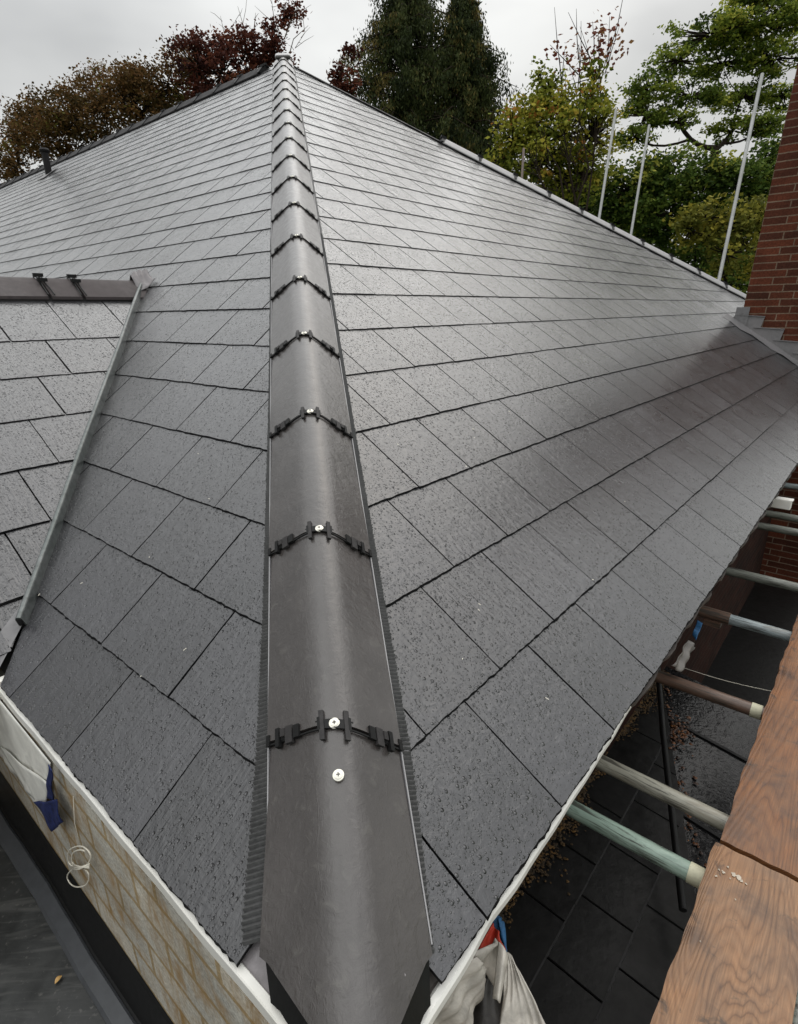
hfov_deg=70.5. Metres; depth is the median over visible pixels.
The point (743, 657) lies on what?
paving
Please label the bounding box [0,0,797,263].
sky
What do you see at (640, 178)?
scaffold pole
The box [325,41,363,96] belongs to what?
plum sapling
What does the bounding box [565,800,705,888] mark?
scaffold tube
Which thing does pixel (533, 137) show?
yellow green tree
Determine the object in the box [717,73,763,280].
scaffold pole
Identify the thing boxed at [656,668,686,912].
drainpipe
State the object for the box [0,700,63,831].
dust sheet
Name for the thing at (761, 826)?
scaffold board
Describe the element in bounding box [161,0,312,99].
plum tree
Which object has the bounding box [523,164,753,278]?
dark shrub
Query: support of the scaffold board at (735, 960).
on the scaffold tube at (689, 872)
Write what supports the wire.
hanging from the scaffold board at (761, 826)
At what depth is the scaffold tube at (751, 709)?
2.11 m
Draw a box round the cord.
[67,796,91,887]
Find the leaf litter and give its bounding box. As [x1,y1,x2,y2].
[663,688,706,866]
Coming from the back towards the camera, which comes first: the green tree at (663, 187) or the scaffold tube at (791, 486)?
the green tree at (663, 187)
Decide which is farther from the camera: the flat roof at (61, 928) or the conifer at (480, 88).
the conifer at (480, 88)
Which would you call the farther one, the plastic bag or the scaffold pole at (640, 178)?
the scaffold pole at (640, 178)
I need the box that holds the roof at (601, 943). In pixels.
[485,666,760,1023]
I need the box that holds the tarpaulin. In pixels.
[433,938,544,1023]
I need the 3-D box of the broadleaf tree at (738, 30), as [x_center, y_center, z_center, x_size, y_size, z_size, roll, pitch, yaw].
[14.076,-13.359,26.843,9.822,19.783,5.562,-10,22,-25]
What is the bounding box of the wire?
[685,668,769,690]
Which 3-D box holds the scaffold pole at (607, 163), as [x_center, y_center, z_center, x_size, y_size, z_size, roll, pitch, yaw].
[3.387,-2.481,10.987,0.051,10.079,4.077,9,22,26]
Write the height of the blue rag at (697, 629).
0.014 m
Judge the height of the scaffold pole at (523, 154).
9.667 m
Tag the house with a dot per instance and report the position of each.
(318, 771)
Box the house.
[0,53,797,1023]
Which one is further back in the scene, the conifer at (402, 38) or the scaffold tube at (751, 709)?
the conifer at (402, 38)
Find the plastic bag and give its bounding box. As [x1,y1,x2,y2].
[672,640,694,671]
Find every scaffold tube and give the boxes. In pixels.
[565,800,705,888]
[595,755,729,830]
[654,670,764,719]
[697,605,791,641]
[725,567,797,591]
[756,522,797,535]
[765,510,797,522]
[784,483,797,489]
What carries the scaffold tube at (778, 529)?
on the ledger tube at (795, 1018)
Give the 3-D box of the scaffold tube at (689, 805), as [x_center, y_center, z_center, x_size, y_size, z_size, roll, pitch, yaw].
[0.774,0.840,1.721,0.880,0.048,0.048,15,25,38]
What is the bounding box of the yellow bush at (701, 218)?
[662,191,767,282]
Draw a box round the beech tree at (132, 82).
[0,29,216,182]
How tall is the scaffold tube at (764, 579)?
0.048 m
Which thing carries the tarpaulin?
hanging from the house
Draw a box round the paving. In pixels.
[702,582,797,706]
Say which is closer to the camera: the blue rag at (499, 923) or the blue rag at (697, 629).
the blue rag at (499, 923)
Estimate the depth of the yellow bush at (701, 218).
16.80 m
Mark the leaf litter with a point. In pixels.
(678, 731)
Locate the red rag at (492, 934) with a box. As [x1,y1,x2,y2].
[473,923,505,957]
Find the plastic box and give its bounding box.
[771,496,793,509]
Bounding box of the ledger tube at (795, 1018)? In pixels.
[792,990,797,1023]
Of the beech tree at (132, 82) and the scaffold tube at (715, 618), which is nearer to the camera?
the scaffold tube at (715, 618)
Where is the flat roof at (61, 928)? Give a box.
[0,772,172,1023]
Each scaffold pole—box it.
[521,148,524,178]
[598,109,616,217]
[630,124,649,234]
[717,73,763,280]
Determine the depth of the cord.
1.30 m
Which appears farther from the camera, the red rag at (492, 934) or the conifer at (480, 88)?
the conifer at (480, 88)
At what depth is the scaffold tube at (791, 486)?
4.57 m
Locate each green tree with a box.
[483,0,635,211]
[578,126,782,293]
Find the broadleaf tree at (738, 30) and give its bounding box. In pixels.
[604,0,797,271]
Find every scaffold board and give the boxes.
[650,842,797,1023]
[720,615,797,881]
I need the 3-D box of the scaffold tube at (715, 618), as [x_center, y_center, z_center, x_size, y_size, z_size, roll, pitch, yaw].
[1.747,0.566,2.486,1.320,0.079,0.058,15,25,38]
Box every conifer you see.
[333,0,504,157]
[408,0,529,175]
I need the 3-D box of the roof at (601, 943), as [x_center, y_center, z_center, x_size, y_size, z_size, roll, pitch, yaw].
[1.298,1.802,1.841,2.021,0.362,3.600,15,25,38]
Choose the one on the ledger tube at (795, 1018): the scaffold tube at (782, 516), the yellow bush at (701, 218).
the scaffold tube at (782, 516)
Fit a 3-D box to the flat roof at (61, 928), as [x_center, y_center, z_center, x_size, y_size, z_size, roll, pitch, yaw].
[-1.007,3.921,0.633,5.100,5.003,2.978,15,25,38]
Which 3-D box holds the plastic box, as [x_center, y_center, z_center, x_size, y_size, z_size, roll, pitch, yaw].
[2.064,-0.049,3.045,0.100,0.054,0.050,15,25,38]
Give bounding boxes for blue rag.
[492,915,506,951]
[692,620,702,639]
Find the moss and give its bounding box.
[488,670,669,929]
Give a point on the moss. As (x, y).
(624, 730)

